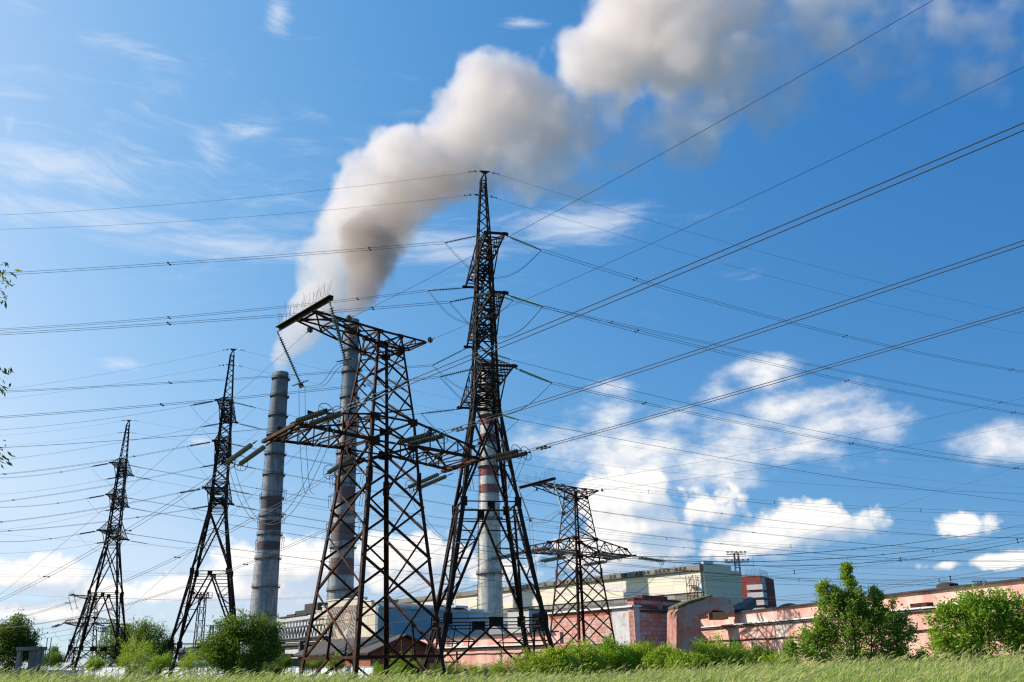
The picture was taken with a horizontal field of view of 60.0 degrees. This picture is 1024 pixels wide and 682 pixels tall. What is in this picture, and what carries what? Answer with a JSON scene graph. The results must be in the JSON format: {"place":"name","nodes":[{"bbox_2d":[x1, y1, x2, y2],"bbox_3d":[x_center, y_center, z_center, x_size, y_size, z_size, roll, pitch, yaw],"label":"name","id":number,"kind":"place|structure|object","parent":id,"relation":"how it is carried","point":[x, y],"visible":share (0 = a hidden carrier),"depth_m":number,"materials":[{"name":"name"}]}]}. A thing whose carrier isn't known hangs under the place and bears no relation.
{"place":"outdoors","nodes":[
{"label":"outdoors","id":0,"kind":"place"},
{"bbox_2d":[0,643,1023,681],"bbox_3d":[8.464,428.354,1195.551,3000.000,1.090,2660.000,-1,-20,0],"label":"ground","id":1,"kind":"structure","parent":0,"point":[143,674],"depth_m":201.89,"materials":[{"name":"green plant"}]},
{"bbox_2d":[0,262,20,468],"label":"tree","id":2,"kind":"object","parent":1,"relation":"on","point":[5,369],"visible":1,"depth_m":14.83,"materials":[{"name":"plant"}]},
{"bbox_2d":[0,609,47,679],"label":"tree","id":3,"kind":"object","parent":1,"relation":"on","point":[12,639],"visible":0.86,"depth_m":105.65,"materials":[{"name":"green plant"}]},
{"bbox_2d":[14,638,51,679],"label":"gateway","id":4,"kind":"object","parent":1,"relation":"on","point":[36,656],"visible":0.78,"depth_m":89.64,"materials":[{"name":"concrete"}]},
{"bbox_2d":[43,644,65,673],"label":"shrub","id":5,"kind":"object","parent":1,"relation":"on","point":[55,657],"visible":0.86,"depth_m":117.72,"materials":[{"name":"green plant"}]},
{"bbox_2d":[62,590,115,666],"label":"lattice pylon","id":6,"kind":"object","parent":1,"relation":"on","point":[82,628],"visible":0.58,"depth_m":274.77,"materials":[{"name":"metal"}]},
{"bbox_2d":[63,667,126,679],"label":"concrete fence","id":7,"kind":"object","parent":1,"relation":"on","point":[98,673],"visible":0.29,"depth_m":139.65,"materials":[{"name":"grey concrete"}]},
{"bbox_2d":[83,653,107,678],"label":"shrub","id":8,"kind":"object","parent":1,"relation":"on","point":[99,663],"visible":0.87,"depth_m":112.81,"materials":[{"name":"green plant"}]},
{"bbox_2d":[62,420,134,674],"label":"lattice pylon","id":9,"kind":"object","parent":1,"relation":"on","point":[121,501],"visible":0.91,"depth_m":154.47,"materials":[{"name":"metal"}]},
{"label":"insulator string","id":10,"kind":"object","parent":9,"relation":"attached to","visible":0},
{"bbox_2d":[144,468,1023,560],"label":"power line","id":11,"kind":"object","parent":10,"relation":"hanging from","point":[534,530],"visible":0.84,"depth_m":193.11,"materials":[{"name":"grey metal"}]},
{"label":"insulator string","id":12,"kind":"object","parent":9,"relation":"attached to","visible":0},
{"bbox_2d":[135,499,1003,580],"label":"power line","id":13,"kind":"object","parent":12,"relation":"hanging from","point":[571,560],"visible":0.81,"depth_m":195.50,"materials":[{"name":"grey metal"}]},
{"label":"insulator string","id":14,"kind":"object","parent":9,"relation":"attached to","visible":0},
{"bbox_2d":[138,535,794,600],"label":"power line","id":15,"kind":"object","parent":14,"relation":"attached to","point":[447,575],"visible":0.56,"depth_m":176.56,"materials":[{"name":"grey metal"}]},
{"bbox_2d":[91,616,139,667],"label":"tree","id":16,"kind":"object","parent":1,"relation":"on","point":[110,641],"visible":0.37,"depth_m":168.15,"materials":[{"name":"green plant"}]},
{"bbox_2d":[115,631,160,676],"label":"shrub","id":17,"kind":"object","parent":1,"relation":"on","point":[126,659],"visible":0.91,"depth_m":82.94,"materials":[{"name":"green plant"}]},
{"bbox_2d":[122,614,178,675],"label":"tree","id":18,"kind":"object","parent":1,"relation":"on","point":[152,633],"visible":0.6,"depth_m":141.69,"materials":[{"name":"green plant"}]},
{"bbox_2d":[146,651,175,676],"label":"shrub","id":19,"kind":"object","parent":1,"relation":"on","point":[165,660],"visible":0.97,"depth_m":78.99,"materials":[{"name":"green plant"}]},
{"bbox_2d":[177,647,206,676],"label":"shrub","id":20,"kind":"object","parent":1,"relation":"on","point":[191,664],"visible":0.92,"depth_m":77.04,"materials":[{"name":"green plant"}]},
{"bbox_2d":[158,348,239,677],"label":"lattice pylon","id":21,"kind":"object","parent":1,"relation":"on","point":[212,492],"visible":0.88,"depth_m":117.10,"materials":[{"name":"metal"}]},
{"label":"insulator string","id":22,"kind":"object","parent":21,"relation":"attached to","visible":0},
{"bbox_2d":[256,468,1021,561],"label":"power line","id":23,"kind":"object","parent":22,"relation":"hanging from","point":[609,529],"visible":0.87,"depth_m":156.88,"materials":[{"name":"grey metal"}]},
{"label":"insulator string","id":24,"kind":"object","parent":21,"relation":"attached to","visible":0},
{"bbox_2d":[258,510,908,584],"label":"power line","id":25,"kind":"object","parent":24,"relation":"hanging from","point":[570,557],"visible":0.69,"depth_m":154.08,"materials":[{"name":"grey metal"}]},
{"bbox_2d":[193,592,212,645],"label":"light mast","id":26,"kind":"object","parent":1,"relation":"on","point":[203,607],"visible":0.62,"depth_m":196.39,"materials":[{"name":"metal"}]},
{"bbox_2d":[193,605,286,678],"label":"tree","id":27,"kind":"object","parent":1,"relation":"on","point":[228,639],"visible":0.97,"depth_m":71.44,"materials":[{"name":"green plant"}]},
{"bbox_2d":[246,371,289,652],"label":"chimney","id":28,"kind":"object","parent":1,"relation":"on","point":[265,587],"visible":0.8,"depth_m":456.28,"materials":[{"name":"grey concrete"}]},
{"bbox_2d":[247,618,333,653],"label":"pipe bridge","id":29,"kind":"structure","parent":1,"relation":"on","point":[299,646],"depth_m":149.72,"materials":[{"name":"metal"}]},
{"bbox_2d":[278,602,327,657],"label":"grey hall","id":30,"kind":"structure","parent":1,"relation":"on","point":[305,615],"depth_m":300.89,"materials":[{"name":"concrete"}]},
{"bbox_2d":[283,666,374,679],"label":"concrete fence","id":31,"kind":"object","parent":1,"relation":"on","point":[368,670],"visible":0.16,"depth_m":95.11,"materials":[{"name":"grey concrete"}]},
{"bbox_2d":[326,318,363,599],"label":"chimney","id":32,"kind":"object","parent":1,"relation":"on","point":[338,587],"visible":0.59,"depth_m":380.01,"materials":[{"name":"grey concrete"}]},
{"bbox_2d":[292,634,434,677],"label":"brick house","id":33,"kind":"structure","parent":1,"relation":"on","point":[373,646],"depth_m":107.33,"materials":[{"name":"pink brick"}]},
{"bbox_2d":[261,280,485,679],"bbox_3d":[-8.875,10.491,60.564,16.644,26.068,7.968,15,-25,-39],"label":"lattice pylon","id":34,"kind":"object","parent":1,"relation":"on","point":[371,440],"visible":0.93,"depth_m":59.80,"materials":[{"name":"metal"}]},
{"bbox_2d":[221,440,269,470],"bbox_3d":[-17.853,7.590,59.696,2.026,1.039,4.285,17,-39,-42],"label":"insulator string","id":35,"kind":"object","parent":34,"relation":"attached to","point":[243,450],"visible":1,"depth_m":59.72,"materials":[{"name":"grey glass"}]},
{"bbox_2d":[1,465,233,600],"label":"power line","id":36,"kind":"object","parent":35,"relation":"attached to","point":[121,532],"visible":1,"depth_m":70.99,"materials":[{"name":"grey metal"}]},
{"bbox_2d":[290,403,346,425],"bbox_3d":[-11.663,4.600,52.975,4.285,1.039,2.026,-19,-26,41],"label":"insulator string","id":37,"kind":"object","parent":34,"relation":"attached to","point":[318,413],"visible":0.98,"depth_m":52.54,"materials":[{"name":"grey glass"}]},
{"bbox_2d":[334,122,1023,411],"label":"power line","id":38,"kind":"object","parent":37,"relation":"attached to","point":[357,402],"visible":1,"depth_m":35.04,"materials":[{"name":"grey metal"}]},
{"bbox_2d":[228,411,340,524],"bbox_3d":[-14.679,8.549,55.457,0.451,5.674,13.858,16,-26,-39],"label":"jumper cable","id":39,"kind":"object","parent":38,"relation":"hanging from","point":[301,488],"visible":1,"depth_m":53.09,"materials":[{"name":"grey metal"}]},
{"bbox_2d":[329,301,353,365],"bbox_3d":[-11.213,-0.526,57.103,1.122,4.350,1.457,-10,-8,-44],"label":"insulator string","id":40,"kind":"object","parent":34,"relation":"hanging from","point":[345,361],"visible":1,"depth_m":57.01,"materials":[{"name":"grey glass"}]},
{"bbox_2d":[345,0,932,320],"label":"power line","id":41,"kind":"object","parent":40,"relation":"attached to","point":[348,317],"visible":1,"depth_m":44.18,"materials":[{"name":"grey metal"}]},
{"bbox_2d":[323,453,367,479],"bbox_3d":[-11.795,8.900,63.699,2.026,1.039,4.285,17,-39,-42],"label":"insulator string","id":42,"kind":"object","parent":34,"relation":"attached to","point":[336,467],"visible":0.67,"depth_m":63.82,"materials":[{"name":"grey glass"}]},
{"bbox_2d":[3,475,333,621],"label":"power line","id":43,"kind":"object","parent":42,"relation":"attached to","point":[70,602],"visible":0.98,"depth_m":79.13,"materials":[{"name":"grey metal"}]},
{"bbox_2d":[394,426,447,445],"bbox_3d":[-6.108,6.518,58.653,4.285,1.039,2.026,-19,-26,41],"label":"insulator string","id":44,"kind":"object","parent":34,"relation":"attached to","point":[418,439],"visible":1,"depth_m":58.27,"materials":[{"name":"grey glass"}]},
{"bbox_2d":[439,240,1023,433],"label":"power line","id":45,"kind":"object","parent":44,"relation":"attached to","point":[460,429],"visible":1,"depth_m":42.38,"materials":[{"name":"grey metal"}]},
{"bbox_2d":[405,471,452,493],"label":"insulator string","id":46,"kind":"object","parent":34,"relation":"attached to","point":[431,482],"visible":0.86,"depth_m":70.06,"materials":[{"name":"grey glass"}]},
{"bbox_2d":[0,489,406,628],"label":"power line","id":47,"kind":"object","parent":46,"relation":"attached to","point":[244,564],"visible":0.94,"depth_m":82.67,"materials":[{"name":"grey metal"}]},
{"bbox_2d":[480,444,530,461],"bbox_3d":[-0.507,8.315,63.995,4.285,1.039,2.026,-19,-26,41],"label":"insulator string","id":48,"kind":"object","parent":34,"relation":"attached to","point":[506,455],"visible":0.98,"depth_m":63.61,"materials":[{"name":"grey glass"}]},
{"bbox_2d":[524,307,1023,451],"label":"power line","id":49,"kind":"object","parent":48,"relation":"attached to","point":[542,447],"visible":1,"depth_m":49.53,"materials":[{"name":"grey metal"}]},
{"bbox_2d":[426,67,1022,342],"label":"power line","id":50,"kind":"object","parent":34,"relation":"attached to","point":[430,339],"visible":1,"depth_m":48.32,"materials":[{"name":"grey metal"}]},
{"bbox_2d":[315,596,507,639],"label":"mosaic hall","id":51,"kind":"structure","parent":1,"relation":"on","point":[347,627],"depth_m":212.02,"materials":[{"name":"stone"}]},
{"bbox_2d":[427,656,462,678],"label":"shrub","id":52,"kind":"object","parent":1,"relation":"on","point":[452,669],"visible":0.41,"depth_m":61.69,"materials":[{"name":"green plant"}]},
{"bbox_2d":[457,661,497,680],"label":"shrub","id":53,"kind":"object","parent":1,"relation":"on","point":[470,668],"visible":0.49,"depth_m":59.86,"materials":[{"name":"green plant"}]},
{"bbox_2d":[421,170,554,676],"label":"lattice pylon","id":54,"kind":"object","parent":1,"relation":"on","point":[476,338],"visible":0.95,"depth_m":73.84,"materials":[{"name":"metal"}]},
{"bbox_2d":[429,287,462,290],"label":"insulator string","id":55,"kind":"object","parent":54,"relation":"attached to","point":[443,289],"visible":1,"depth_m":85.47,"materials":[{"name":"green glass"}]},
{"bbox_2d":[0,290,427,330],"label":"power line","id":56,"kind":"object","parent":55,"relation":"attached to","point":[212,314],"visible":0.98,"depth_m":87.50,"materials":[{"name":"grey metal"}]},
{"bbox_2d":[432,348,466,365],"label":"insulator string","id":57,"kind":"object","parent":54,"relation":"attached to","point":[449,356],"visible":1,"depth_m":84.15,"materials":[{"name":"green glass"}]},
{"bbox_2d":[0,365,428,392],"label":"power line","id":58,"kind":"object","parent":57,"relation":"hanging from","point":[169,382],"visible":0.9,"depth_m":86.25,"materials":[{"name":"grey metal"}]},
{"bbox_2d":[440,366,483,376],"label":"insulator string","id":59,"kind":"object","parent":54,"relation":"attached to","point":[461,371],"visible":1,"depth_m":69.93,"materials":[{"name":"green glass"}]},
{"bbox_2d":[0,376,436,417],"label":"power line","id":60,"kind":"object","parent":59,"relation":"attached to","point":[206,401],"visible":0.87,"depth_m":71.62,"materials":[{"name":"grey metal"}]},
{"bbox_2d":[446,234,485,242],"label":"insulator string","id":61,"kind":"object","parent":54,"relation":"attached to","point":[465,238],"visible":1,"depth_m":74.56,"materials":[{"name":"green glass"}]},
{"bbox_2d":[11,241,443,274],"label":"power line","id":62,"kind":"object","parent":61,"relation":"attached to","point":[228,258],"visible":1,"depth_m":76.49,"materials":[{"name":"grey metal"}]},
{"bbox_2d":[450,293,490,301],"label":"insulator string","id":63,"kind":"object","parent":54,"relation":"attached to","point":[470,297],"visible":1,"depth_m":71.80,"materials":[{"name":"green glass"}]},
{"bbox_2d":[5,301,445,334],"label":"power line","id":64,"kind":"object","parent":63,"relation":"hanging from","point":[215,319],"visible":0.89,"depth_m":73.78,"materials":[{"name":"grey metal"}]},
{"bbox_2d":[507,235,540,249],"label":"insulator string","id":65,"kind":"object","parent":54,"relation":"attached to","point":[528,244],"visible":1,"depth_m":75.58,"materials":[{"name":"green glass"}]},
{"bbox_2d":[541,249,1021,371],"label":"power line","id":66,"kind":"object","parent":65,"relation":"hanging from","point":[764,314],"visible":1,"depth_m":87.48,"materials":[{"name":"grey metal"}]},
{"bbox_2d":[507,294,542,306],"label":"insulator string","id":67,"kind":"object","parent":54,"relation":"attached to","point":[526,301],"visible":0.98,"depth_m":72.77,"materials":[{"name":"green glass"}]},
{"bbox_2d":[545,306,1023,414],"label":"power line","id":68,"kind":"object","parent":67,"relation":"hanging from","point":[774,363],"visible":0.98,"depth_m":85.33,"materials":[{"name":"grey metal"}]},
{"bbox_2d":[515,368,551,382],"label":"insulator string","id":69,"kind":"object","parent":54,"relation":"attached to","point":[535,375],"visible":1,"depth_m":71.09,"materials":[{"name":"green glass"}]},
{"bbox_2d":[554,382,1023,469],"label":"power line","id":70,"kind":"object","parent":69,"relation":"hanging from","point":[852,443],"visible":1,"depth_m":83.43,"materials":[{"name":"grey metal"}]},
{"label":"insulator string","id":71,"kind":"object","parent":54,"relation":"attached to","visible":0},
{"bbox_2d":[513,300,1022,406],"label":"power line","id":72,"kind":"object","parent":71,"relation":"hanging from","point":[761,353],"visible":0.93,"depth_m":101.85,"materials":[{"name":"grey metal"}]},
{"bbox_2d":[469,362,508,616],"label":"chimney","id":73,"kind":"object","parent":1,"relation":"on","point":[489,592],"visible":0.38,"depth_m":321.88,"materials":[{"name":"white paint"}]},
{"bbox_2d":[421,631,563,672],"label":"pink wing","id":74,"kind":"structure","parent":1,"relation":"on","point":[484,649],"depth_m":129.64,"materials":[{"name":"pink paint"}]},
{"bbox_2d":[485,652,530,677],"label":"shrub","id":75,"kind":"object","parent":1,"relation":"on","point":[499,668],"visible":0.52,"depth_m":56.21,"materials":[{"name":"green plant"}]},
{"bbox_2d":[506,609,551,632],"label":"white annex","id":76,"kind":"object","parent":1,"relation":"on","point":[527,613],"visible":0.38,"depth_m":226.86,"materials":[{"name":"concrete"}]},
{"bbox_2d":[515,645,543,673],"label":"shrub","id":77,"kind":"object","parent":1,"relation":"on","point":[521,663],"visible":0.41,"depth_m":52.60,"materials":[{"name":"green plant"}]},
{"bbox_2d":[526,644,585,676],"bbox_3d":[2.262,16.377,44.009,2.864,2.634,2.443,-13,-23,31],"label":"shrub","id":78,"kind":"object","parent":1,"relation":"on","point":[558,657],"visible":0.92,"depth_m":43.82,"materials":[{"name":"green plant"}]},
{"bbox_2d":[381,561,742,616],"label":"power hall","id":79,"kind":"structure","parent":1,"relation":"on","point":[670,587],"depth_m":314.08,"materials":[{"name":"beige concrete"}]},
{"bbox_2d":[503,591,703,616],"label":"strip window","id":80,"kind":"structure","parent":79,"relation":"in","point":[683,596],"depth_m":323.83,"materials":[{"name":"grey glass"}]},
{"bbox_2d":[518,470,636,673],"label":"lattice pylon","id":81,"kind":"object","parent":1,"relation":"on","point":[576,498],"visible":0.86,"depth_m":111.62,"materials":[{"name":"metal"}]},
{"bbox_2d":[519,490,533,521],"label":"insulator string","id":82,"kind":"object","parent":81,"relation":"hanging from","point":[530,520],"visible":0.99,"depth_m":113.51,"materials":[{"name":"grey glass"}]},
{"bbox_2d":[254,448,1014,551],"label":"power line","id":83,"kind":"object","parent":82,"relation":"hanging from","point":[644,518],"visible":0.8,"depth_m":146.12,"materials":[{"name":"grey metal"}]},
{"bbox_2d":[542,548,578,558],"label":"insulator string","id":84,"kind":"object","parent":81,"relation":"attached to","point":[563,552],"visible":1,"depth_m":105.56,"materials":[{"name":"grey glass"}]},
{"bbox_2d":[578,525,1020,556],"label":"power line","id":85,"kind":"object","parent":84,"relation":"attached to","point":[780,554],"visible":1,"depth_m":110.20,"materials":[{"name":"grey metal"}]},
{"bbox_2d":[581,560,609,567],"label":"insulator string","id":86,"kind":"object","parent":81,"relation":"attached to","point":[595,563],"visible":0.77,"depth_m":120.42,"materials":[{"name":"grey glass"}]},
{"bbox_2d":[492,518,1023,552],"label":"power line","id":87,"kind":"object","parent":86,"relation":"attached to","point":[830,546],"visible":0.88,"depth_m":138.18,"materials":[{"name":"grey metal"}]},
{"bbox_2d":[592,552,623,561],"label":"insulator string","id":88,"kind":"object","parent":81,"relation":"attached to","point":[619,557],"visible":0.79,"depth_m":110.80,"materials":[{"name":"grey glass"}]},
{"bbox_2d":[623,533,1023,561],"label":"power line","id":89,"kind":"object","parent":88,"relation":"attached to","point":[793,560],"visible":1,"depth_m":114.61,"materials":[{"name":"grey metal"}]},
{"bbox_2d":[472,469,1000,514],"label":"power line","id":90,"kind":"object","parent":81,"relation":"attached to","point":[764,500],"visible":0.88,"depth_m":146.90,"materials":[{"name":"grey metal"}]},
{"bbox_2d":[560,632,610,676],"bbox_3d":[3.634,16.819,46.021,3.042,3.238,2.738,-1,-20,0],"label":"shrub","id":91,"kind":"object","parent":1,"relation":"on","point":[589,656],"visible":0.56,"depth_m":45.77,"materials":[{"name":"green plant"}]},
{"bbox_2d":[547,595,680,669],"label":"pink block","id":92,"kind":"structure","parent":1,"relation":"on","point":[636,618],"depth_m":130.42,"materials":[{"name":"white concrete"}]},
{"bbox_2d":[590,631,640,675],"bbox_3d":[5.303,17.378,47.925,3.227,3.429,3.031,-1,-20,0],"label":"shrub","id":93,"kind":"object","parent":1,"relation":"on","point":[613,651],"visible":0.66,"depth_m":47.51,"materials":[{"name":"green plant"}]},
{"bbox_2d":[613,636,660,672],"bbox_3d":[6.981,17.863,48.806,3.594,3.047,3.012,-1,-20,0],"label":"shrub","id":94,"kind":"object","parent":1,"relation":"on","point":[638,649],"visible":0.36,"depth_m":48.38,"materials":[{"name":"green plant"}]},
{"bbox_2d":[639,641,678,672],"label":"shrub","id":95,"kind":"object","parent":1,"relation":"on","point":[656,657],"visible":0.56,"depth_m":46.64,"materials":[{"name":"green plant"}]},
{"bbox_2d":[662,645,713,673],"bbox_3d":[8.884,16.686,44.897,2.711,2.468,2.406,-1,-20,0],"label":"shrub","id":96,"kind":"object","parent":1,"relation":"on","point":[679,656],"visible":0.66,"depth_m":44.85,"materials":[{"name":"green plant"}]},
{"bbox_2d":[686,630,744,672],"bbox_3d":[10.655,17.018,46.920,3.466,3.225,2.870,-1,-20,0],"label":"shrub","id":97,"kind":"object","parent":1,"relation":"on","point":[715,653],"visible":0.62,"depth_m":46.68,"materials":[{"name":"green plant"}]},
{"bbox_2d":[715,637,752,671],"bbox_3d":[12.240,17.498,47.852,2.746,2.892,2.634,-7,-20,15],"label":"shrub","id":98,"kind":"object","parent":1,"relation":"on","point":[740,655],"visible":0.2,"depth_m":47.78,"materials":[{"name":"green plant"}]},
{"bbox_2d":[741,556,776,609],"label":"stair tower","id":99,"kind":"structure","parent":1,"relation":"on","point":[753,586],"depth_m":320.75,"materials":[{"name":"red brick"}]},
{"bbox_2d":[740,639,778,667],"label":"shrub","id":100,"kind":"object","parent":1,"relation":"on","point":[752,655],"visible":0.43,"depth_m":43.06,"materials":[{"name":"green plant"}]},
{"bbox_2d":[754,643,805,669],"bbox_3d":[12.611,15.146,41.167,2.516,2.115,1.861,-1,-20,0],"label":"shrub","id":101,"kind":"object","parent":1,"relation":"on","point":[765,658],"visible":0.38,"depth_m":41.16,"materials":[{"name":"green plant"}]},
{"bbox_2d":[780,558,929,666],"bbox_3d":[11.954,9.807,31.388,5.289,4.139,2.397,-1,-20,0],"label":"tree","id":102,"kind":"object","parent":1,"relation":"on","point":[875,615],"visible":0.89,"depth_m":31.13,"materials":[{"name":"green plant"}]},
{"bbox_2d":[917,583,1023,664],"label":"bush","id":103,"kind":"object","parent":1,"relation":"on","point":[1005,624],"visible":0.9,"depth_m":27.36,"materials":[{"name":"green plant"}]},
{"bbox_2d":[0,0,1023,667],"label":"sky","id":104,"kind":"structure","parent":0,"point":[106,105],"materials":[{"name":"blue"}]},
{"bbox_2d":[701,578,1023,668],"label":"pink works building","id":105,"kind":"structure","parent":0,"point":[773,626],"depth_m":101.17,"materials":[{"name":"brick"}]},
{"bbox_2d":[667,595,733,652],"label":"air duct","id":106,"kind":"object","parent":105,"relation":"attached to","point":[684,618],"visible":0.96,"depth_m":116.65,"materials":[{"name":"pink paint"}]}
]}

